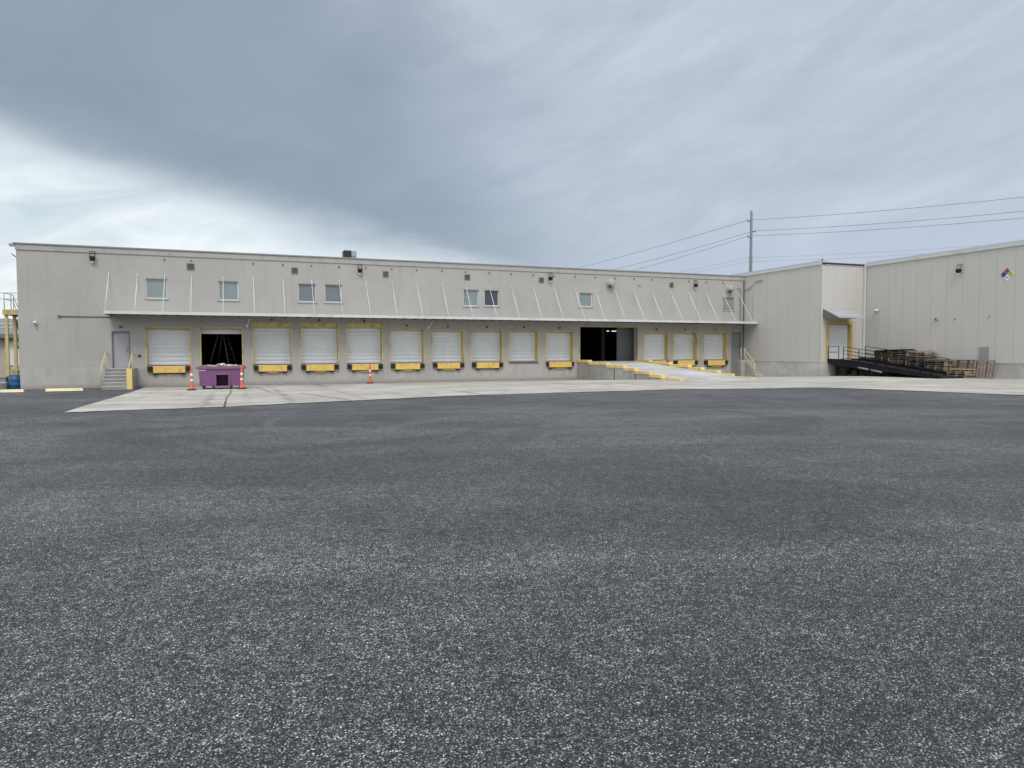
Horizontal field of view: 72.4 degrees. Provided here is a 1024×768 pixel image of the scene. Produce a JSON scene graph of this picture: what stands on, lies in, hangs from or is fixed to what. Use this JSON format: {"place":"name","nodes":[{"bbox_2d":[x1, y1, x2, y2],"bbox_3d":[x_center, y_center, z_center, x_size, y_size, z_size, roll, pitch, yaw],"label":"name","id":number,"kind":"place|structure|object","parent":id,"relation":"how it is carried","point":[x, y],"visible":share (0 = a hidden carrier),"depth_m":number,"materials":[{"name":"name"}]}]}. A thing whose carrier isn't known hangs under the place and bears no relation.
{"place":"outdoors","nodes":[
{"label":"outdoors","id":0,"kind":"place"},
{"bbox_2d":[0,376,8,388],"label":"waste bin","id":1,"kind":"object","parent":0,"point":[3,378],"visible":0.57,"depth_m":39.54,"materials":[{"name":"grey plastic"}]},
{"bbox_2d":[0,387,1023,767],"bbox_3d":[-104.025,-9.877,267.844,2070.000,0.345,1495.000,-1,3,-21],"label":"asphalt yard","id":2,"kind":"structure","parent":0,"point":[732,579],"depth_m":4.95,"materials":[{"name":"grey asphalt"}]},
{"bbox_2d":[0,381,7,388],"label":"bucket","id":3,"kind":"object","parent":2,"relation":"on","point":[3,385],"visible":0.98,"depth_m":39.00,"materials":[{"name":"white plastic"}]},
{"bbox_2d":[0,292,19,375],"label":"stair tower","id":4,"kind":"structure","parent":2,"relation":"on","point":[6,313],"depth_m":42.51,"materials":[{"name":"yellow metal"}]},
{"bbox_2d":[0,319,19,375],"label":"beige building","id":5,"kind":"structure","parent":2,"relation":"on","point":[3,351],"depth_m":53.93,"materials":[{"name":"grey metal"}]},
{"bbox_2d":[4,340,19,370],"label":"dock door","id":6,"kind":"structure","parent":5,"relation":"in","point":[11,344],"depth_m":53.97,"materials":[{"name":"white metal"}]},
{"bbox_2d":[0,389,24,391],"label":"parking stop","id":7,"kind":"object","parent":2,"relation":"on","point":[14,390],"visible":0.97,"depth_m":35.82,"materials":[{"name":"yellow paint"}]},
{"bbox_2d":[8,375,20,388],"bbox_3d":[-28.058,-0.116,39.596,0.724,0.776,0.724,-1,3,-21],"label":"blue drum","id":8,"kind":"object","parent":2,"relation":"on","point":[13,381],"visible":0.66,"depth_m":39.29,"materials":[{"name":"plastic"}]},
{"bbox_2d":[45,388,83,390],"bbox_3d":[-23.621,0.290,36.954,1.702,0.151,0.230,-1,3,-21],"label":"parking stop","id":9,"kind":"object","parent":2,"relation":"on","point":[66,389],"visible":1,"depth_m":36.89,"materials":[{"name":"yellow paint"}]},
{"bbox_2d":[101,353,137,389],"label":"concrete steps","id":10,"kind":"structure","parent":2,"relation":"on","point":[120,378],"depth_m":38.98,"materials":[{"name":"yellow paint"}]},
{"bbox_2d":[9,242,757,388],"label":"warehouse","id":11,"kind":"structure","parent":2,"relation":"on","point":[166,316],"depth_m":45.26,"materials":[{"name":"paint"}]},
{"bbox_2d":[89,251,94,262],"bbox_3d":[-23.788,-7.187,39.674,0.294,0.696,0.301,-1,3,-21],"label":"floodlight","id":12,"kind":"object","parent":11,"relation":"attached to","point":[92,258],"visible":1,"depth_m":39.60,"materials":[{"name":"black metal"}]},
{"bbox_2d":[111,331,130,367],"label":"walk door","id":13,"kind":"structure","parent":11,"relation":"in","point":[120,339],"depth_m":40.60,"materials":[{"name":"grey paint"}]},
{"bbox_2d":[145,279,167,299],"bbox_3d":[-20.875,-5.566,41.106,1.230,1.224,0.241,-1,3,-21],"label":"window","id":14,"kind":"structure","parent":11,"relation":"in","point":[155,288],"depth_m":41.16,"materials":[{"name":"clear glass"}]},
{"bbox_2d":[145,327,191,365],"bbox_3d":[-20.407,-2.216,41.646,2.438,2.311,0.581,-1,3,-21],"label":"dock door","id":15,"kind":"structure","parent":11,"relation":"in","point":[164,346],"depth_m":41.80,"materials":[{"name":"white metal"}]},
{"bbox_2d":[199,327,243,365],"bbox_3d":[-17.700,-2.293,42.695,2.427,2.335,0.581,-1,3,-21],"label":"dock door","id":16,"kind":"structure","parent":11,"relation":"in","point":[203,330],"depth_m":42.75,"materials":[{"name":"white metal"}]},
{"bbox_2d":[209,334,236,364],"bbox_3d":[-18.381,-2.557,44.484,1.332,2.688,1.025,0,3,7],"label":"stepladder","id":17,"kind":"object","parent":11,"relation":"on","point":[225,349],"visible":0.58,"depth_m":44.34,"materials":[{"name":"black metal"}]},
{"bbox_2d":[218,281,239,300],"bbox_3d":[-17.224,-5.633,42.521,1.242,1.212,0.241,-1,3,-21],"label":"window","id":18,"kind":"structure","parent":11,"relation":"in","point":[228,290],"depth_m":42.57,"materials":[{"name":"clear glass"}]},
{"bbox_2d":[251,322,292,364],"bbox_3d":[-14.999,-2.519,43.734,2.380,2.680,0.581,-1,3,-21],"label":"dock door","id":19,"kind":"structure","parent":11,"relation":"in","point":[271,341],"depth_m":43.88,"materials":[{"name":"white metal"}]},
{"bbox_2d":[297,284,316,302],"bbox_3d":[-12.936,-5.718,44.183,1.196,1.212,0.241,-1,3,-21],"label":"window","id":20,"kind":"structure","parent":11,"relation":"in","point":[305,295],"depth_m":44.23,"materials":[{"name":"grey glass"}]},
{"bbox_2d":[299,322,338,364],"bbox_3d":[-12.340,-2.584,44.764,2.427,2.680,0.581,-1,3,-21],"label":"dock door","id":21,"kind":"structure","parent":11,"relation":"in","point":[319,341],"depth_m":44.92,"materials":[{"name":"white metal"}]},
{"bbox_2d":[324,284,342,303],"bbox_3d":[-11.424,-5.754,44.769,1.196,1.201,0.241,-1,3,-21],"label":"window","id":22,"kind":"structure","parent":11,"relation":"in","point":[332,292],"depth_m":44.83,"materials":[{"name":"grey glass"}]},
{"bbox_2d":[342,250,356,257],"bbox_3d":[-11.584,-8.698,49.913,0.886,1.530,0.978,-1,3,-21],"label":"rooftop unit","id":23,"kind":"object","parent":11,"relation":"on","point":[349,253],"visible":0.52,"depth_m":49.48,"materials":[{"name":"metal"}]},
{"bbox_2d":[345,322,382,363],"bbox_3d":[-9.698,-2.654,45.788,2.415,2.691,0.581,-1,3,-21],"label":"dock door","id":24,"kind":"structure","parent":11,"relation":"in","point":[364,341],"depth_m":45.95,"materials":[{"name":"white metal"}]},
{"bbox_2d":[389,328,424,363],"bbox_3d":[-7.076,-2.533,46.812,2.380,2.323,0.581,-1,3,-21],"label":"dock door","id":25,"kind":"structure","parent":11,"relation":"in","point":[405,345],"depth_m":47.01,"materials":[{"name":"white metal"}]},
{"bbox_2d":[431,330,463,362],"bbox_3d":[-4.449,-2.574,47.830,2.312,2.254,0.581,-1,3,-21],"label":"dock door","id":26,"kind":"structure","parent":11,"relation":"in","point":[447,345],"depth_m":48.03,"materials":[{"name":"white metal"}]},
{"bbox_2d":[463,290,479,306],"bbox_3d":[-2.821,-5.885,48.106,1.230,1.189,0.241,-1,3,-21],"label":"window","id":27,"kind":"structure","parent":11,"relation":"in","point":[473,294],"depth_m":48.17,"materials":[{"name":"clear glass"}]},
{"bbox_2d":[471,330,502,362],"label":"dock door","id":28,"kind":"structure","parent":11,"relation":"in","point":[486,345],"depth_m":49.07,"materials":[{"name":"white metal"}]},
{"bbox_2d":[484,290,499,306],"bbox_3d":[-1.422,-5.930,48.647,1.196,1.155,0.241,-1,3,-21],"label":"window","id":29,"kind":"structure","parent":11,"relation":"in","point":[488,301],"depth_m":48.70,"materials":[{"name":"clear glass"}]},
{"bbox_2d":[508,330,538,361],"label":"dock door","id":30,"kind":"structure","parent":11,"relation":"in","point":[523,344],"depth_m":50.06,"materials":[{"name":"white metal"}]},
{"bbox_2d":[545,331,573,361],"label":"dock door","id":31,"kind":"structure","parent":11,"relation":"in","point":[559,345],"depth_m":51.08,"materials":[{"name":"white metal"}]},
{"bbox_2d":[579,293,593,307],"bbox_3d":[5.396,-6.135,51.288,1.173,1.086,0.241,-1,3,-21],"label":"window","id":32,"kind":"structure","parent":11,"relation":"in","point":[585,298],"depth_m":51.37,"materials":[{"name":"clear glass"}]},
{"bbox_2d":[616,327,633,360],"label":"sliding door","id":33,"kind":"structure","parent":11,"relation":"in","point":[624,336],"depth_m":53.82,"materials":[{"name":"grey metal"}]},
{"bbox_2d":[643,332,668,360],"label":"dock door","id":34,"kind":"structure","parent":11,"relation":"in","point":[655,344],"depth_m":54.03,"materials":[{"name":"white metal"}]},
{"bbox_2d":[673,332,697,359],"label":"dock door","id":35,"kind":"structure","parent":11,"relation":"in","point":[685,344],"depth_m":55.00,"materials":[{"name":"white metal"}]},
{"bbox_2d":[703,332,727,360],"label":"dock door","id":36,"kind":"structure","parent":11,"relation":"in","point":[715,344],"depth_m":56.01,"materials":[{"name":"white metal"}]},
{"bbox_2d":[723,297,734,310],"bbox_3d":[17.256,-6.358,55.861,1.115,1.086,0.195,-1,3,-21],"label":"window","id":37,"kind":"structure","parent":11,"relation":"in","point":[729,300],"depth_m":55.90,"materials":[{"name":"paint"}]},
{"bbox_2d":[731,332,740,359],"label":"walk door","id":38,"kind":"structure","parent":11,"relation":"in","point":[736,336],"depth_m":56.39,"materials":[{"name":"grey metal"}]},
{"bbox_2d":[747,210,755,271],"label":"utility pole","id":39,"kind":"object","parent":2,"relation":"on","point":[750,257],"visible":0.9,"depth_m":140.72,"materials":[{"name":"metal"}]},
{"bbox_2d":[579,220,746,267],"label":"power cable","id":40,"kind":"object","parent":39,"relation":"attached to","point":[665,244],"visible":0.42,"depth_m":164.43,"materials":[{"name":"black rubber"}]},
{"bbox_2d":[613,231,752,269],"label":"power cable","id":41,"kind":"object","parent":39,"relation":"attached to","point":[683,251],"visible":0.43,"depth_m":160.65,"materials":[{"name":"black rubber"}]},
{"bbox_2d":[632,236,746,270],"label":"power cable","id":42,"kind":"object","parent":39,"relation":"attached to","point":[689,254],"visible":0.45,"depth_m":157.34,"materials":[{"name":"black rubber"}]},
{"bbox_2d":[756,245,982,257],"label":"power cable","id":43,"kind":"object","parent":39,"relation":"attached to","point":[871,252],"visible":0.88,"depth_m":129.77,"materials":[{"name":"black rubber"}]},
{"bbox_2d":[755,218,1019,235],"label":"power cable","id":44,"kind":"object","parent":39,"relation":"attached to","point":[889,228],"visible":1,"depth_m":127.25,"materials":[{"name":"black rubber"}]},
{"bbox_2d":[755,197,1020,219],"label":"power cable","id":45,"kind":"object","parent":39,"relation":"attached to","point":[887,210],"visible":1,"depth_m":127.03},
{"bbox_2d":[756,211,1021,230],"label":"power cable","id":46,"kind":"object","parent":39,"relation":"attached to","point":[891,222],"visible":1,"depth_m":128.21,"materials":[{"name":"black rubber"}]},
{"bbox_2d":[732,240,1023,378],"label":"metal building","id":47,"kind":"structure","parent":2,"relation":"on","point":[805,315],"depth_m":48.24,"materials":[{"name":"paint"}]},
{"bbox_2d":[825,320,852,360],"bbox_3d":[23.131,-3.044,49.706,2.484,2.915,0.380,-1,3,-21],"label":"dock door","id":48,"kind":"structure","parent":47,"relation":"in","point":[836,335],"depth_m":49.83,"materials":[{"name":"white metal"}]},
{"bbox_2d":[955,264,961,274],"bbox_3d":[27.792,-7.103,43.518,0.301,0.696,0.294,-1,3,-21],"label":"floodlight","id":49,"kind":"object","parent":47,"relation":"attached to","point":[958,271],"visible":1,"depth_m":43.48,"materials":[{"name":"black metal"}]},
{"bbox_2d":[1001,268,1013,279],"bbox_3d":[28.953,-6.417,40.924,0.032,0.761,0.761,-1,3,-21],"label":"hazard sign","id":50,"kind":"object","parent":47,"relation":"attached to","point":[1007,274],"visible":1,"depth_m":40.90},
{"bbox_2d":[0,0,1023,318],"label":"sky","id":51,"kind":"structure","parent":0,"point":[546,133],"materials":[{"name":"grey"}]},
{"bbox_2d":[66,376,1023,411],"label":"concrete apron","id":52,"kind":"object","parent":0,"point":[172,397],"visible":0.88,"depth_m":32.62,"materials":[{"name":"grey concrete"}]},
{"bbox_2d":[187,367,196,390],"bbox_3d":[-16.603,-0.287,36.260,0.459,1.235,0.436,-2,3,-32],"label":"delineator post","id":53,"kind":"object","parent":52,"relation":"on","point":[191,381],"visible":0.98,"depth_m":36.20,"materials":[{"name":"orange plastic"}]},
{"bbox_2d":[195,366,246,388],"bbox_3d":[-15.981,-0.369,38.597,2.553,1.242,1.955,-1,3,-20],"label":"dumpster","id":54,"kind":"object","parent":52,"relation":"on","point":[220,376],"visible":0.89,"depth_m":37.78,"materials":[{"name":"purple paint"}]},
{"bbox_2d":[237,366,245,388],"bbox_3d":[-14.507,-0.345,37.556,0.436,1.234,0.459,2,3,23],"label":"delineator post","id":55,"kind":"object","parent":52,"relation":"on","point":[241,380],"visible":0.97,"depth_m":37.50,"materials":[{"name":"orange plastic"}]},
{"bbox_2d":[367,364,372,382],"bbox_3d":[-9.130,-0.656,45.015,0.459,1.234,0.436,2,3,43],"label":"delineator post","id":56,"kind":"object","parent":52,"relation":"on","point":[370,381],"visible":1,"depth_m":44.95,"materials":[{"name":"orange plastic"}]},
{"bbox_2d":[224,382,587,405],"bbox_3d":[-4.963,0.271,33.707,16.236,0.334,19.668,-1,3,-21],"label":"pavement crack","id":57,"kind":"object","parent":52,"relation":"on","point":[304,393],"visible":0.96,"depth_m":28.30,"materials":[{"name":"grey concrete"}]},
{"bbox_2d":[577,359,757,380],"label":"loading ramp","id":58,"kind":"structure","parent":52,"relation":"on","point":[641,369],"depth_m":45.66,"materials":[{"name":"concrete"}]},
{"bbox_2d":[731,348,763,376],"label":"corner steps","id":59,"kind":"structure","parent":52,"relation":"on","point":[744,368],"depth_m":55.08,"materials":[{"name":"concrete"}]},
{"bbox_2d":[870,374,896,375],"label":"pallet","id":60,"kind":"object","parent":52,"relation":"on","point":[883,374],"visible":0.86,"depth_m":45.87,"materials":[{"name":"brown wood"}]},
{"bbox_2d":[871,372,896,373],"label":"pallet","id":61,"kind":"object","parent":60,"relation":"on","point":[882,373],"visible":0.63,"depth_m":46.12,"materials":[{"name":"brown wood"}]},
{"bbox_2d":[827,346,964,378],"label":"steel yard ramp","id":62,"kind":"structure","parent":52,"relation":"on","point":[870,364],"depth_m":45.70,"materials":[{"name":"black metal"}]},
{"bbox_2d":[955,360,974,370],"bbox_3d":[27.800,-0.935,42.987,0.140,1.101,1.157,10,-1,-21],"label":"pallet","id":63,"kind":"object","parent":52,"relation":"on","point":[967,364],"visible":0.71,"depth_m":42.95,"materials":[{"name":"brown wood"}]},
{"bbox_2d":[973,360,995,378],"bbox_3d":[28.228,-0.887,41.884,0.140,1.101,1.157,10,-1,-21],"label":"pallet","id":64,"kind":"object","parent":52,"relation":"on","point":[986,369],"visible":0.97,"depth_m":41.77,"materials":[{"name":"brown wood"}]},
{"bbox_2d":[875,349,914,350],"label":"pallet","id":65,"kind":"object","parent":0,"point":[895,349],"visible":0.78,"depth_m":46.59,"materials":[{"name":"black wood"}]},
{"bbox_2d":[890,361,907,362],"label":"pallet","id":66,"kind":"object","parent":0,"point":[898,361],"visible":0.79,"depth_m":46.69,"materials":[{"name":"brown wood"}]},
{"bbox_2d":[891,352,909,354],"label":"pallet","id":67,"kind":"object","parent":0,"point":[899,353],"visible":0.7,"depth_m":46.58,"materials":[{"name":"brown wood"}]},
{"bbox_2d":[891,350,916,351],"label":"pallet","id":68,"kind":"object","parent":67,"relation":"on","point":[904,350],"visible":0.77,"depth_m":46.35,"materials":[{"name":"brown wood"}]},
{"bbox_2d":[909,363,926,365],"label":"pallet","id":69,"kind":"object","parent":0,"point":[917,364],"visible":0.53,"depth_m":45.40,"materials":[{"name":"brown wood"}]},
{"bbox_2d":[909,359,931,360],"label":"pallet","id":70,"kind":"object","parent":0,"point":[919,360],"visible":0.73,"depth_m":45.34,"materials":[{"name":"brown wood"}]},
{"bbox_2d":[909,357,935,358],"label":"pallet","id":71,"kind":"object","parent":70,"relation":"on","point":[923,358],"visible":0.65,"depth_m":45.28,"materials":[{"name":"brown wood"}]},
{"bbox_2d":[908,354,935,356],"bbox_3d":[26.620,-1.847,45.496,0.989,0.140,1.210,-1,3,-23],"label":"pallet","id":72,"kind":"object","parent":71,"relation":"on","point":[917,355],"visible":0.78,"depth_m":45.29,"materials":[{"name":"brown wood"}]},
{"bbox_2d":[909,352,935,354],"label":"pallet","id":73,"kind":"object","parent":72,"relation":"on","point":[923,353],"visible":0.91,"depth_m":44.98,"materials":[{"name":"brown wood"}]},
{"bbox_2d":[926,368,954,370],"bbox_3d":[27.106,-0.943,44.301,0.989,0.140,1.210,-1,3,-21],"label":"pallet","id":74,"kind":"object","parent":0,"point":[943,369],"visible":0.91,"depth_m":43.89,"materials":[{"name":"brown wood"}]},
{"bbox_2d":[927,366,954,367],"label":"pallet","id":75,"kind":"object","parent":74,"relation":"on","point":[940,367],"visible":0.75,"depth_m":44.17,"materials":[{"name":"brown wood"}]},
{"bbox_2d":[927,363,954,365],"bbox_3d":[27.154,-1.226,44.272,0.989,0.140,1.216,-1,3,-20],"label":"pallet","id":76,"kind":"object","parent":75,"relation":"on","point":[941,364],"visible":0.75,"depth_m":44.12,"materials":[{"name":"brown wood"}]},
{"bbox_2d":[927,361,955,363],"bbox_3d":[27.152,-1.368,44.267,0.989,0.140,1.210,-1,3,-22],"label":"pallet","id":77,"kind":"object","parent":76,"relation":"on","point":[942,362],"visible":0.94,"depth_m":43.92,"materials":[{"name":"brown wood"}]},
{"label":"pallet","id":78,"kind":"object","parent":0,"visible":0},
{"bbox_2d":[835,368,853,369],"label":"pallet","id":79,"kind":"object","parent":78,"relation":"on","point":[844,368],"visible":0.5,"depth_m":48.85,"materials":[{"name":"brown wood"}]},
{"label":"pallet","id":80,"kind":"object","parent":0,"visible":0},
{"bbox_2d":[947,373,975,375],"bbox_3d":[27.401,-0.585,42.644,0.989,0.140,1.210,-1,3,-21],"label":"pallet","id":81,"kind":"object","parent":80,"relation":"on","point":[970,374],"visible":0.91,"depth_m":42.23,"materials":[{"name":"brown wood"}]},
{"bbox_2d":[947,371,975,373],"bbox_3d":[27.403,-0.728,42.648,0.989,0.140,1.210,-1,3,-20],"label":"pallet","id":82,"kind":"object","parent":81,"relation":"on","point":[965,372],"visible":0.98,"depth_m":42.46,"materials":[{"name":"brown wood"}]}
]}

